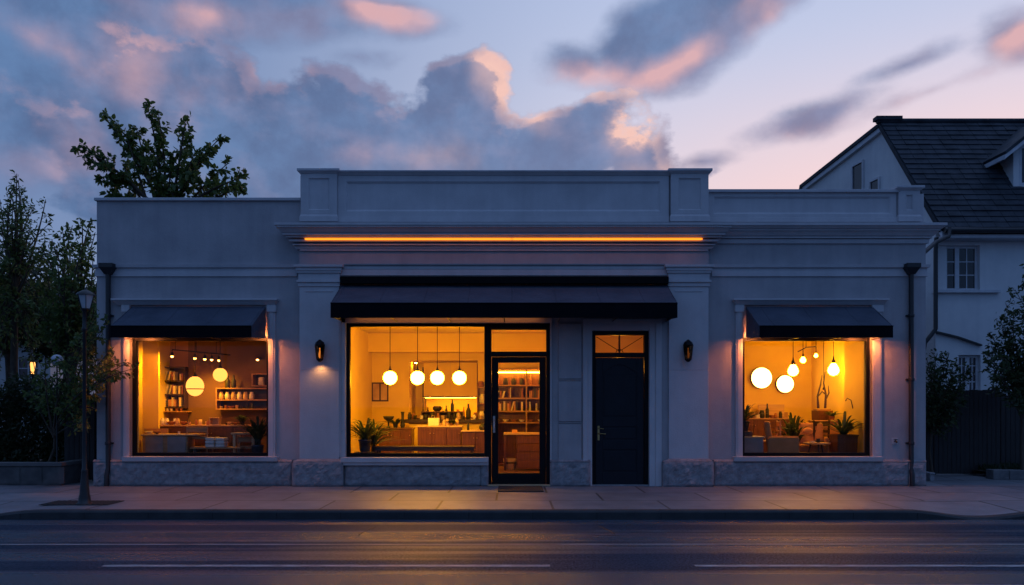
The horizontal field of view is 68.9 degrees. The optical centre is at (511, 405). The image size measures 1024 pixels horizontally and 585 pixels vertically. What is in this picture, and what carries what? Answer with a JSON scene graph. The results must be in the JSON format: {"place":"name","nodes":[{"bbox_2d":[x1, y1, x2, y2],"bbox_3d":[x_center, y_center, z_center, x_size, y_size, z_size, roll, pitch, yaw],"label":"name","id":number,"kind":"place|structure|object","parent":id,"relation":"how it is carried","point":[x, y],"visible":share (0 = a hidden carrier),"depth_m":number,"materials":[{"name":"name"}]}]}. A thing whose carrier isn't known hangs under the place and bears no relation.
{"place":"outdoors","nodes":[
{"label":"outdoors","id":0,"kind":"place"},
{"bbox_2d":[0,288,96,437],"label":"neighbour house","id":1,"kind":"structure","parent":0,"point":[50,371],"depth_m":30.00,"materials":[{"name":"white paint"}]},
{"bbox_2d":[18,358,37,380],"bbox_3d":[-19.469,-1.465,30.015,1.157,0.927,0.230,0,0,0],"label":"window","id":2,"kind":"structure","parent":1,"relation":"in","point":[26,368],"depth_m":30.09,"materials":[{"name":"white paint"}]},
{"bbox_2d":[354,451,376,452],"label":"plinth block","id":3,"kind":"structure","parent":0,"point":[366,452],"depth_m":14.35,"materials":[{"name":"brown wood"}]},
{"bbox_2d":[351,417,395,451],"bbox_3d":[-2.840,0.558,14.491,1.272,0.669,1.358,0,0,0],"label":"potted palm","id":4,"kind":"object","parent":3,"relation":"on","point":[362,433],"visible":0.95,"depth_m":14.43,"materials":[{"name":"green plant"}]},
{"bbox_2d":[417,425,463,452],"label":"table","id":5,"kind":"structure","parent":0,"point":[442,435],"depth_m":16.40,"materials":[{"name":"brown wood"}]},
{"bbox_2d":[428,416,439,425],"bbox_3d":[-1.734,0.324,16.558,0.252,0.223,0.124,0,0,0],"label":"paper bag","id":6,"kind":"object","parent":5,"relation":"on","point":[433,421],"visible":1,"depth_m":16.50,"materials":[{"name":"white paper"}]},
{"bbox_2d":[421,411,463,418],"bbox_3d":[-1.709,0.226,18.400,1.040,0.191,0.300,0,0,0],"label":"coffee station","id":7,"kind":"object","parent":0,"point":[440,413],"visible":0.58,"depth_m":18.54,"materials":[{"name":"brown wood"}]},
{"bbox_2d":[0,520,1023,584],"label":"road","id":8,"kind":"structure","parent":0,"point":[568,564],"depth_m":8.31,"materials":[{"name":"grey asphalt"}]},
{"bbox_2d":[101,565,549,566],"bbox_3d":[-1.890,1.626,7.607,4.556,0.001,0.085,0,0,0],"label":"road marking","id":9,"kind":"object","parent":8,"relation":"on","point":[325,566],"visible":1,"depth_m":7.57,"materials":[{"name":"paint"}]},
{"bbox_2d":[0,544,1023,544],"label":"road marking","id":10,"kind":"object","parent":8,"relation":"on","point":[511,544],"depth_m":8.77,"materials":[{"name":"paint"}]},
{"bbox_2d":[695,565,1023,566],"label":"road marking","id":11,"kind":"object","parent":8,"relation":"on","point":[859,565],"visible":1,"depth_m":7.61,"materials":[{"name":"paint"}]},
{"bbox_2d":[0,480,1023,515],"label":"pavement","id":12,"kind":"structure","parent":0,"point":[976,497],"depth_m":12.24,"materials":[{"name":"grey concrete"}]},
{"bbox_2d":[0,459,81,484],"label":"stone planter","id":13,"kind":"object","parent":12,"relation":"on","point":[42,473],"visible":0.89,"depth_m":14.09,"materials":[{"name":"stone"}]},
{"bbox_2d":[51,355,62,461],"bbox_3d":[-8.683,0.128,14.250,0.210,2.224,0.210,0,0,0],"label":"globe lamp","id":14,"kind":"object","parent":13,"relation":"on","point":[54,357],"visible":0.67,"depth_m":14.24,"materials":[{"name":"metal"}]},
{"bbox_2d":[21,309,139,461],"bbox_3d":[-7.921,-0.283,13.848,3.362,2.991,0.854,0,0,31],"label":"young tree","id":15,"kind":"object","parent":13,"relation":"on","point":[73,395],"visible":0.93,"depth_m":13.88,"materials":[{"name":"green plant"}]},
{"bbox_2d":[39,500,121,504],"bbox_3d":[-6.626,1.489,11.515,1.040,0.014,0.490,0,0,0],"label":"tree grate","id":16,"kind":"object","parent":12,"relation":"on","point":[74,502],"visible":0.84,"depth_m":11.47,"materials":[{"name":"metal"}]},
{"bbox_2d":[76,287,95,504],"bbox_3d":[-6.508,-0.157,11.400,0.275,3.314,0.270,0,0,0],"label":"street lamp","id":17,"kind":"object","parent":16,"relation":"on","point":[85,297],"visible":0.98,"depth_m":11.37,"materials":[{"name":"black metal"}]},
{"bbox_2d":[92,168,947,486],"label":"shop building","id":18,"kind":"structure","parent":12,"relation":"on","point":[648,404],"depth_m":14.05,"materials":[{"name":"paint"}]},
{"bbox_2d":[141,429,205,451],"bbox_3d":[-6.807,0.967,14.905,1.255,1.022,0.490,0,0,0],"label":"display unit","id":19,"kind":"object","parent":18,"relation":"on","point":[163,440],"visible":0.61,"depth_m":14.69,"materials":[{"name":"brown wood"}]},
{"bbox_2d":[165,367,187,407],"bbox_3d":[-7.344,-0.403,16.290,0.526,0.904,0.260,0,0,0],"label":"bookcase","id":20,"kind":"object","parent":18,"relation":"attached to","point":[181,370],"visible":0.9,"depth_m":16.24,"materials":[{"name":"brown wood"}]},
{"bbox_2d":[110,307,265,339],"bbox_3d":[-5.897,-1.544,13.674,2.517,0.652,0.775,0,0,0],"label":"awning","id":21,"kind":"object","parent":18,"relation":"attached to","point":[191,322],"visible":1,"depth_m":13.48,"materials":[{"name":"fabric"}]},
{"bbox_2d":[186,371,203,395],"bbox_3d":[-6.367,-0.949,15.000,0.344,1.502,0.344,0,0,0],"label":"paper pendant","id":22,"kind":"object","parent":18,"relation":"hanging from","point":[194,385],"visible":0.91,"depth_m":14.89,"materials":[{"name":"paper"}]},
{"bbox_2d":[111,298,278,460],"bbox_3d":[-5.949,-0.488,14.096,3.113,3.052,0.289,0,0,0],"label":"window","id":23,"kind":"structure","parent":18,"relation":"in","point":[125,303],"depth_m":14.06,"materials":[{"name":"white glass"}]},
{"bbox_2d":[186,426,212,451],"bbox_3d":[-6.296,0.840,15.080,0.420,0.880,0.420,0,0,-5],"label":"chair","id":24,"kind":"object","parent":18,"relation":"on","point":[196,429],"visible":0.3,"depth_m":14.88,"materials":[{"name":"brown wood"}]},
{"bbox_2d":[170,341,229,361],"bbox_3d":[-6.510,-1.324,15.638,0.070,0.753,1.265,0,0,43],"label":"track light","id":25,"kind":"object","parent":18,"relation":"attached to","point":[194,356],"visible":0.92,"depth_m":15.67,"materials":[{"name":"metal"}]},
{"bbox_2d":[160,425,251,451],"bbox_3d":[-6.406,0.935,15.530,2.264,1.086,0.520,0,0,0],"label":"counter","id":26,"kind":"object","parent":18,"relation":"on","point":[218,431],"visible":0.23,"depth_m":15.30,"materials":[{"name":"brown wood"}]},
{"bbox_2d":[167,427,188,433],"bbox_3d":[-6.851,0.922,15.294,0.433,0.971,0.049,0,0,0],"label":"door","id":27,"kind":"structure","parent":26,"relation":"in","point":[171,430],"depth_m":15.30,"materials":[{"name":"brown wood"}]},
{"bbox_2d":[189,427,209,451],"bbox_3d":[-6.406,0.922,15.294,0.433,0.971,0.049,0,0,0],"label":"door","id":28,"kind":"structure","parent":26,"relation":"in","point":[198,442],"depth_m":15.31,"materials":[{"name":"brown wood"}]},
{"bbox_2d":[209,418,220,424],"bbox_3d":[-6.153,0.317,15.485,0.200,0.150,0.150,0,0,0],"label":"box","id":29,"kind":"object","parent":26,"relation":"on","point":[214,421],"visible":1,"depth_m":15.52,"materials":[{"name":"cardboard"}]},
{"bbox_2d":[210,427,231,451],"bbox_3d":[-5.961,0.922,15.294,0.433,0.971,0.049,0,0,0],"label":"door","id":30,"kind":"structure","parent":26,"relation":"in","point":[218,432],"depth_m":15.31,"materials":[{"name":"brown wood"}]},
{"bbox_2d":[232,427,251,451],"bbox_3d":[-5.517,0.922,15.294,0.433,0.971,0.049,0,0,0],"label":"door","id":31,"kind":"structure","parent":26,"relation":"in","point":[234,429],"depth_m":15.31,"materials":[{"name":"brown wood"}]},
{"bbox_2d":[190,447,244,451],"bbox_3d":[-5.845,1.147,14.870,0.997,0.662,0.300,0,0,0],"label":"coffee table","id":32,"kind":"object","parent":18,"relation":"on","point":[198,449],"visible":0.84,"depth_m":14.72,"materials":[{"name":"brown wood"}]},
{"bbox_2d":[205,437,227,446],"bbox_3d":[-5.870,0.713,14.843,0.386,0.206,0.254,0,0,0],"label":"bundle","id":33,"kind":"object","parent":32,"relation":"on","point":[216,442],"visible":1,"depth_m":14.74,"materials":[{"name":"white fabric"}]},
{"bbox_2d":[213,341,226,381],"bbox_3d":[-5.862,-1.095,15.000,0.276,1.210,0.276,0,0,0],"label":"paper pendant","id":34,"kind":"object","parent":18,"relation":"hanging from","point":[219,373],"visible":0.91,"depth_m":14.92,"materials":[{"name":"paper"}]},
{"bbox_2d":[216,388,266,409],"bbox_3d":[-5.804,-0.155,16.207,1.159,0.473,0.255,0,0,0],"label":"wall shelf","id":35,"kind":"object","parent":18,"relation":"attached to","point":[259,400],"depth_m":16.32,"materials":[{"name":"brown wood"}]},
{"bbox_2d":[231,432,254,451],"bbox_3d":[-5.334,1.004,14.975,0.485,0.948,0.350,0,0,0],"label":"side table","id":36,"kind":"object","parent":18,"relation":"on","point":[234,434],"visible":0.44,"depth_m":14.83,"materials":[{"name":"brown wood"}]},
{"bbox_2d":[237,436,251,451],"bbox_3d":[-5.357,1.038,15.180,0.420,0.880,0.420,0,0,-20],"label":"chair","id":37,"kind":"object","parent":18,"relation":"on","point":[244,439],"visible":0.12,"depth_m":14.96,"materials":[{"name":"brown wood"}]},
{"bbox_2d":[252,373,266,386],"bbox_3d":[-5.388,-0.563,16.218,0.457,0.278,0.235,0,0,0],"label":"picture frame","id":38,"kind":"object","parent":18,"relation":"attached to","point":[255,376],"depth_m":16.23,"materials":[{"name":"brown wood"}]},
{"bbox_2d":[315,339,324,361],"bbox_3d":[-3.559,-1.024,13.841,0.190,0.415,0.198,0,0,0],"label":"wall lantern","id":39,"kind":"object","parent":18,"relation":"attached to","point":[319,343],"depth_m":13.81,"materials":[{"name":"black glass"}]},
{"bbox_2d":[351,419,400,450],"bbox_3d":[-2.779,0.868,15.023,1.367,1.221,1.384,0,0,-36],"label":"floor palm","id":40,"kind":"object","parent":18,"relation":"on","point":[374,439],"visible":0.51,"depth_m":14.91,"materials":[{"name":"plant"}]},
{"bbox_2d":[372,382,388,400],"bbox_3d":[-3.389,-0.362,19.184,0.431,0.490,0.028,0,0,0],"label":"framed picture","id":41,"kind":"object","parent":18,"relation":"attached to","point":[380,391],"visible":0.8,"depth_m":19.19,"materials":[{"name":"brown wood"}]},
{"bbox_2d":[383,366,396,384],"bbox_3d":[-2.531,-1.132,15.500,0.284,1.377,0.284,0,0,0],"label":"globe pendant","id":42,"kind":"object","parent":18,"relation":"hanging from","point":[389,377],"visible":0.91,"depth_m":15.40,"materials":[{"name":"glass"}]},
{"bbox_2d":[379,427,414,452],"bbox_3d":[-2.663,0.991,17.240,0.786,0.975,0.540,0,0,0],"label":"table","id":43,"kind":"object","parent":18,"relation":"on","point":[404,436],"visible":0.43,"depth_m":17.00,"materials":[{"name":"brown wood"}]},
{"bbox_2d":[411,327,423,384],"bbox_3d":[-1.961,-1.132,15.500,0.284,1.377,0.284,0,0,0],"label":"globe pendant","id":44,"kind":"object","parent":18,"relation":"hanging from","point":[417,376],"visible":0.94,"depth_m":15.42,"materials":[{"name":"glass"}]},
{"bbox_2d":[374,446,474,452],"bbox_3d":[-1.733,1.138,14.925,1.976,0.680,0.350,0,0,0],"label":"window bench","id":45,"kind":"object","parent":18,"relation":"on","point":[379,449],"depth_m":14.75,"materials":[{"name":"brown wood"}]},
{"bbox_2d":[431,327,443,384],"bbox_3d":[-1.550,-1.132,15.500,0.284,1.377,0.284,0,0,0],"label":"globe pendant","id":46,"kind":"object","parent":18,"relation":"hanging from","point":[437,376],"visible":0.93,"depth_m":15.42,"materials":[{"name":"glass"}]},
{"bbox_2d":[339,318,551,464],"bbox_3d":[-1.257,-0.268,14.005,4.000,2.749,0.270,0,0,0],"label":"window","id":47,"kind":"structure","parent":18,"relation":"in","point":[352,458],"depth_m":13.97,"materials":[{"name":"white glass"}]},
{"bbox_2d":[422,362,477,410],"bbox_3d":[-1.647,-0.353,20.120,1.441,1.606,0.760,0,0,0],"label":"wall cupboard","id":48,"kind":"object","parent":18,"relation":"attached to","point":[447,387],"depth_m":19.75,"materials":[{"name":"brown wood"}]},
{"bbox_2d":[424,362,449,395],"bbox_3d":[-1.985,-0.709,19.760,0.697,0.894,0.020,0,0,0],"label":"door","id":49,"kind":"structure","parent":48,"relation":"in","point":[430,389],"depth_m":19.75,"materials":[{"name":"paint"}]},
{"bbox_2d":[450,362,476,395],"bbox_3d":[-1.280,-0.709,19.760,0.697,0.894,0.020,0,0,0],"label":"door","id":50,"kind":"structure","parent":48,"relation":"in","point":[469,387],"depth_m":19.75,"materials":[{"name":"paint"}]},
{"bbox_2d":[404,419,499,452],"bbox_3d":[-1.451,0.900,18.275,2.314,1.157,0.650,0,0,0],"label":"bar counter","id":51,"kind":"object","parent":18,"relation":"on","point":[474,424],"visible":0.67,"depth_m":18.05,"materials":[{"name":"paint"}]},
{"bbox_2d":[453,327,465,384],"bbox_3d":[-1.091,-1.132,15.500,0.284,1.377,0.284,0,0,0],"label":"globe pendant","id":52,"kind":"object","parent":18,"relation":"hanging from","point":[459,376],"visible":0.91,"depth_m":15.42,"materials":[{"name":"glass"}]},
{"bbox_2d":[461,430,483,452],"bbox_3d":[-0.793,1.004,16.465,0.635,0.949,0.590,0,0,0],"label":"table","id":53,"kind":"object","parent":18,"relation":"on","point":[475,438],"visible":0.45,"depth_m":16.20,"materials":[{"name":"brown wood"}]},
{"bbox_2d":[477,387,483,418],"bbox_3d":[-0.717,-0.048,19.070,0.349,0.872,0.240,0,0,0],"label":"open shelf","id":54,"kind":"object","parent":18,"relation":"attached to","point":[480,406],"visible":0.25,"depth_m":19.18,"materials":[{"name":"brown wood"}]},
{"bbox_2d":[330,276,677,321],"bbox_3d":[-0.141,-1.978,13.558,6.102,0.853,0.885,0,0,0],"label":"awning","id":55,"kind":"object","parent":18,"relation":"attached to","point":[504,297],"visible":1,"depth_m":13.41,"materials":[{"name":"fabric"}]},
{"bbox_2d":[503,458,516,469],"bbox_3d":[-0.044,1.348,17.300,0.324,0.260,0.319,0,0,0],"label":"basket","id":56,"kind":"object","parent":18,"relation":"on","point":[511,463],"visible":0.91,"depth_m":17.17,"materials":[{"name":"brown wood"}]},
{"bbox_2d":[498,369,538,465],"bbox_3d":[0.189,0.275,18.700,1.287,2.406,0.300,0,0,0],"label":"tall bookcase","id":57,"kind":"object","parent":18,"relation":"on","point":[525,415],"visible":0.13,"depth_m":18.84,"materials":[{"name":"brown wood"}]},
{"bbox_2d":[488,323,551,485],"bbox_3d":[0.143,-0.029,14.120,1.200,3.057,0.360,0,0,0],"label":"glazed door","id":58,"kind":"structure","parent":18,"relation":"in","point":[544,359],"depth_m":14.07,"materials":[{"name":"black glass"}]},
{"bbox_2d":[504,432,538,470],"bbox_3d":[0.338,1.047,17.300,1.058,0.862,0.600,0,0,0],"label":"desk","id":59,"kind":"object","parent":18,"relation":"on","point":[527,450],"visible":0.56,"depth_m":17.03,"materials":[{"name":"brown wood"}]},
{"bbox_2d":[583,319,661,485],"bbox_3d":[2.064,-0.064,14.095,1.471,3.129,0.310,0,0,0],"label":"entrance door","id":60,"kind":"structure","parent":18,"relation":"in","point":[615,385],"depth_m":14.11,"materials":[{"name":"black wood"}]},
{"bbox_2d":[683,339,692,361],"bbox_3d":[3.262,-1.024,13.841,0.190,0.415,0.198,0,0,0],"label":"wall lantern","id":61,"kind":"object","parent":18,"relation":"attached to","point":[688,343],"depth_m":13.81,"materials":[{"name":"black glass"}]},
{"bbox_2d":[745,431,752,435],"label":"plinth block","id":62,"kind":"structure","parent":18,"relation":"on","point":[748,433],"depth_m":14.76,"materials":[{"name":"brown wood"}]},
{"bbox_2d":[745,404,769,430],"bbox_3d":[4.671,0.206,14.903,1.128,0.588,1.055,0,0,34],"label":"potted palm","id":63,"kind":"object","parent":62,"relation":"on","point":[747,413],"visible":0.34,"depth_m":14.80,"materials":[{"name":"green plant"}]},
{"bbox_2d":[745,436,764,451],"bbox_3d":[4.732,0.890,14.900,0.495,0.580,0.440,0,0,0],"label":"display unit","id":64,"kind":"object","parent":18,"relation":"on","point":[753,443],"visible":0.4,"depth_m":14.70,"materials":[{"name":"grey fabric"}]},
{"bbox_2d":[750,367,771,388],"bbox_3d":[5.991,-0.676,17.950,0.514,0.514,0.100,0,0,0],"label":"disc lamp","id":65,"kind":"object","parent":18,"relation":"attached to","point":[760,377],"visible":1,"depth_m":17.91,"materials":[{"name":"white glass"}]},
{"bbox_2d":[746,418,788,451],"bbox_3d":[5.862,0.879,17.440,1.234,1.197,0.540,0,0,0],"label":"sideboard","id":66,"kind":"object","parent":18,"relation":"on","point":[756,426],"visible":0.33,"depth_m":17.20,"materials":[{"name":"brown wood"}]},
{"bbox_2d":[758,405,783,416],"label":"wall panel","id":67,"kind":"structure","parent":18,"relation":"attached to","point":[773,409],"depth_m":17.83,"materials":[{"name":"orange paint"}]},
{"bbox_2d":[763,420,780,442],"bbox_3d":[5.330,0.740,15.500,0.420,0.880,0.420,0,0,10],"label":"chair","id":68,"kind":"object","parent":18,"relation":"on","point":[778,423],"visible":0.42,"depth_m":15.40,"materials":[{"name":"brown wood"}]},
{"bbox_2d":[764,421,798,451],"bbox_3d":[5.401,0.743,14.972,0.660,0.874,0.684,0,0,20],"label":"armchair","id":69,"kind":"object","parent":18,"relation":"on","point":[782,443],"visible":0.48,"depth_m":14.67,"materials":[{"name":"beige fabric"}]},
{"bbox_2d":[775,375,793,392],"bbox_3d":[6.557,-0.530,17.950,0.434,0.434,0.100,0,0,0],"label":"disc lamp","id":70,"kind":"object","parent":18,"relation":"attached to","point":[784,383],"visible":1,"depth_m":17.91,"materials":[{"name":"white glass"}]},
{"bbox_2d":[772,412,811,441],"bbox_3d":[6.015,0.805,15.889,1.022,1.345,1.130,0,0,-32],"label":"bushy plant","id":71,"kind":"object","parent":18,"relation":"on","point":[792,428],"visible":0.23,"depth_m":15.80,"materials":[{"name":"green plant"}]},
{"bbox_2d":[788,341,798,375],"bbox_3d":[5.761,-1.157,15.300,0.210,1.087,0.210,0,0,0],"label":"bulb pendant","id":72,"kind":"object","parent":18,"relation":"hanging from","point":[793,370],"visible":0.85,"depth_m":15.25,"materials":[{"name":"glass"}]},
{"bbox_2d":[732,298,889,460],"bbox_3d":[5.604,-0.488,14.096,2.912,3.052,0.289,0,0,0],"label":"window","id":73,"kind":"structure","parent":18,"relation":"in","point":[878,303],"depth_m":14.05,"materials":[{"name":"white glass"}]},
{"bbox_2d":[798,423,828,451],"bbox_3d":[6.201,0.766,15.477,0.648,0.828,0.626,0,0,20],"label":"armchair","id":74,"kind":"object","parent":18,"relation":"on","point":[809,438],"visible":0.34,"depth_m":15.59,"materials":[{"name":"beige fabric"}]},
{"bbox_2d":[803,442,830,451],"bbox_3d":[6.102,0.958,14.950,0.520,0.451,0.520,0,0,0],"label":"round table","id":75,"kind":"object","parent":18,"relation":"on","point":[820,443],"visible":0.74,"depth_m":14.80,"materials":[{"name":"brown wood"}]},
{"bbox_2d":[746,307,893,339],"bbox_3d":[5.598,-1.544,13.674,2.382,0.652,0.775,0,0,0],"label":"awning","id":76,"kind":"object","parent":18,"relation":"attached to","point":[818,322],"visible":1,"depth_m":13.48,"materials":[{"name":"fabric"}]},
{"bbox_2d":[813,420,829,451],"bbox_3d":[6.569,0.740,15.500,0.420,0.880,0.420,0,0,-20],"label":"chair","id":77,"kind":"object","parent":18,"relation":"on","point":[815,423],"visible":0.46,"depth_m":15.67,"materials":[{"name":"brown wood"}]},
{"bbox_2d":[811,410,832,419],"bbox_3d":[6.903,0.788,16.620,0.321,1.380,0.400,0,0,0],"label":"pedestal","id":78,"kind":"object","parent":18,"relation":"on","point":[818,415],"visible":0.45,"depth_m":16.42,"materials":[{"name":"brown wood"}]},
{"bbox_2d":[813,373,830,409],"bbox_3d":[6.902,-0.333,16.600,0.321,0.861,0.200,0,0,0],"label":"sculpture","id":79,"kind":"object","parent":78,"relation":"on","point":[825,399],"visible":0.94,"depth_m":16.58,"materials":[{"name":"brown wood"}]},
{"bbox_2d":[808,420,838,439],"bbox_3d":[6.759,0.894,16.190,0.530,1.168,0.440,0,0,0],"label":"cabinet","id":80,"kind":"object","parent":18,"relation":"on","point":[826,428],"visible":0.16,"depth_m":16.00,"materials":[{"name":"brown wood"}]},
{"bbox_2d":[828,341,838,375],"bbox_3d":[6.890,-1.175,16.000,0.236,1.051,0.236,0,0,0],"label":"bulb pendant","id":81,"kind":"object","parent":18,"relation":"hanging from","point":[833,368],"visible":0.83,"depth_m":15.94,"materials":[{"name":"glass"}]},
{"bbox_2d":[819,411,862,451],"bbox_3d":[6.639,0.575,14.847,1.265,0.943,1.187,0,0,-38],"label":"potted plant","id":82,"kind":"object","parent":18,"relation":"on","point":[843,441],"visible":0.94,"depth_m":14.71,"materials":[{"name":"green plant"}]},
{"bbox_2d":[498,486,543,491],"bbox_3d":[0.152,1.490,13.445,0.802,0.015,0.850,0,0,0],"label":"doormat","id":83,"kind":"object","parent":12,"relation":"on","point":[520,488],"visible":1,"depth_m":13.26,"materials":[{"name":"black rubber"}]},
{"bbox_2d":[926,471,934,480],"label":"stone block","id":84,"kind":"structure","parent":12,"relation":"on","point":[929,476],"depth_m":14.92,"materials":[{"name":"stone"}]},
{"bbox_2d":[0,0,1023,286],"label":"sky","id":85,"kind":"structure","parent":0,"point":[761,94],"materials":[{"name":"blue"}]},
{"bbox_2d":[799,116,1023,393],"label":"tall house","id":86,"kind":"structure","parent":0,"point":[968,173],"depth_m":18.17,"materials":[{"name":"paint"}]},
{"bbox_2d":[851,160,864,188],"bbox_3d":[9.721,-6.270,21.025,0.109,1.160,0.633,0,0,-9],"label":"gable window","id":87,"kind":"structure","parent":86,"relation":"in","point":[857,169],"depth_m":21.00,"materials":[{"name":"white paint"}]},
{"bbox_2d":[868,176,880,188],"bbox_3d":[9.834,-5.905,20.275,0.109,0.530,0.532,0,0,-9],"label":"gable window","id":88,"kind":"structure","parent":86,"relation":"in","point":[875,183],"depth_m":20.25,"materials":[{"name":"white paint"}]},
{"bbox_2d":[931,246,1000,293],"bbox_3d":[10.947,-3.299,18.030,1.562,1.154,0.260,0,0,0],"label":"window","id":89,"kind":"structure","parent":86,"relation":"in","point":[961,261],"depth_m":18.11,"materials":[{"name":"white paint"}]},
{"bbox_2d":[958,355,977,389],"bbox_3d":[11.030,-0.746,18.030,0.773,0.970,0.260,0,0,0],"label":"window","id":90,"kind":"structure","parent":86,"relation":"in","point":[970,359],"depth_m":18.11,"materials":[{"name":"white paint"}]},
{"bbox_2d":[934,474,1023,479],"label":"driveway","id":91,"kind":"structure","parent":0,"point":[959,476],"depth_m":15.63,"materials":[{"name":"grey concrete"}]},
{"bbox_2d":[926,411,932,471],"bbox_3d":[8.826,0.706,15.984,0.292,1.589,0.172,0,0,0],"label":"board fence","id":92,"kind":"object","parent":91,"relation":"on","point":[927,445],"visible":0.03,"depth_m":15.90,"materials":[{"name":"black wood"}]},
{"bbox_2d":[926,348,974,472],"bbox_3d":[9.073,0.141,15.665,1.217,2.727,1.048,0,0,23],"label":"garden shrub","id":93,"kind":"object","parent":91,"relation":"on","point":[937,413],"visible":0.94,"depth_m":15.59,"materials":[{"name":"green plant"}]},
{"bbox_2d":[930,388,999,474],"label":"garden gate","id":94,"kind":"structure","parent":91,"relation":"on","point":[974,438],"depth_m":16.20,"materials":[{"name":"black wood"}]},
{"bbox_2d":[986,469,1023,478],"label":"garden wall","id":95,"kind":"structure","parent":91,"relation":"on","point":[1004,473],"depth_m":15.20,"materials":[{"name":"stone"}]},
{"bbox_2d":[1000,396,1020,464],"bbox_3d":[12.525,0.611,16.783,3.170,1.779,0.173,0,0,0],"label":"board fence","id":96,"kind":"object","parent":91,"relation":"on","point":[1010,427],"visible":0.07,"depth_m":16.70,"materials":[{"name":"black wood"}]},
{"label":"garden bed","id":97,"kind":"structure","parent":0,"visible":0},
{"bbox_2d":[976,460,1019,470],"bbox_3d":[11.538,1.366,16.014,3.087,0.363,1.367,0,0,0],"label":"grass tuft","id":98,"kind":"object","parent":97,"relation":"on","point":[1007,465],"visible":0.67,"depth_m":15.84,"materials":[{"name":"green plant"}]},
{"bbox_2d":[977,264,1023,469],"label":"tree","id":99,"kind":"object","parent":97,"relation":"on","point":[1012,378],"visible":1,"depth_m":15.28,"materials":[{"name":"green plant"}]},
{"label":"yard soil","id":100,"kind":"structure","parent":0,"visible":0},
{"bbox_2d":[0,252,39,326],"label":"dark tree","id":101,"kind":"object","parent":100,"relation":"on","point":[33,271],"visible":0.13,"depth_m":23.61,"materials":[{"name":"green plant"}]},
{"bbox_2d":[0,247,58,432],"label":"dark tree","id":102,"kind":"object","parent":100,"relation":"on","point":[6,352],"visible":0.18,"depth_m":24.91,"materials":[{"name":"green plant"}]},
{"bbox_2d":[0,170,63,433],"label":"feathery tree","id":103,"kind":"object","parent":100,"relation":"on","point":[16,247],"visible":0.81,"depth_m":19.89,"materials":[{"name":"green plant"}]},
{"bbox_2d":[0,371,93,461],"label":"hedge","id":104,"kind":"object","parent":100,"relation":"on","point":[16,445],"visible":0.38,"depth_m":15.29,"materials":[{"name":"green plant"}]},
{"bbox_2d":[5,273,96,384],"bbox_3d":[-15.455,-1.578,26.073,4.257,6.161,3.246,0,0,0],"label":"dark tree","id":105,"kind":"object","parent":100,"relation":"on","point":[42,349],"visible":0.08,"depth_m":25.56,"materials":[{"name":"green plant"}]},
{"bbox_2d":[19,218,96,384],"bbox_3d":[-11.323,-1.681,19.143,2.238,6.399,2.263,0,0,-7],"label":"round tree","id":106,"kind":"object","parent":100,"relation":"on","point":[66,318],"visible":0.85,"depth_m":18.87,"materials":[{"name":"green plant"}]},
{"bbox_2d":[70,98,249,197],"bbox_3d":[-11.058,-4.094,23.947,5.886,11.195,2.180,0,0,0],"label":"maple tree","id":107,"kind":"object","parent":100,"relation":"on","point":[187,174],"visible":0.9,"depth_m":23.76,"materials":[{"name":"green plant"}]},
{"label":"ground","id":108,"kind":"structure","parent":0,"visible":0},
{"bbox_2d":[0,509,1023,519],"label":"kerb","id":109,"kind":"structure","parent":108,"relation":"on","point":[476,514],"depth_m":10.72,"materials":[{"name":"concrete"}]},
{"bbox_2d":[20,509,981,519],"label":"kerb joints","id":110,"kind":"object","parent":109,"relation":"on","point":[468,514],"visible":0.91,"depth_m":10.72,"materials":[{"name":"grey concrete"}]},
{"bbox_3d":[-4.975,1.289,14.630,0.254,0.378,0.260,0,0,0],"label":"plinth block","id":111,"kind":"object","parent":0,"visible":0},
{"bbox_2d":[231,416,266,451],"bbox_3d":[-4.998,0.647,14.587,1.030,0.906,1.062,0,0,-29],"label":"potted palm","id":112,"kind":"object","parent":111,"relation":"on","point":[257,432],"visible":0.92,"depth_m":14.53,"materials":[{"name":"green plant"}]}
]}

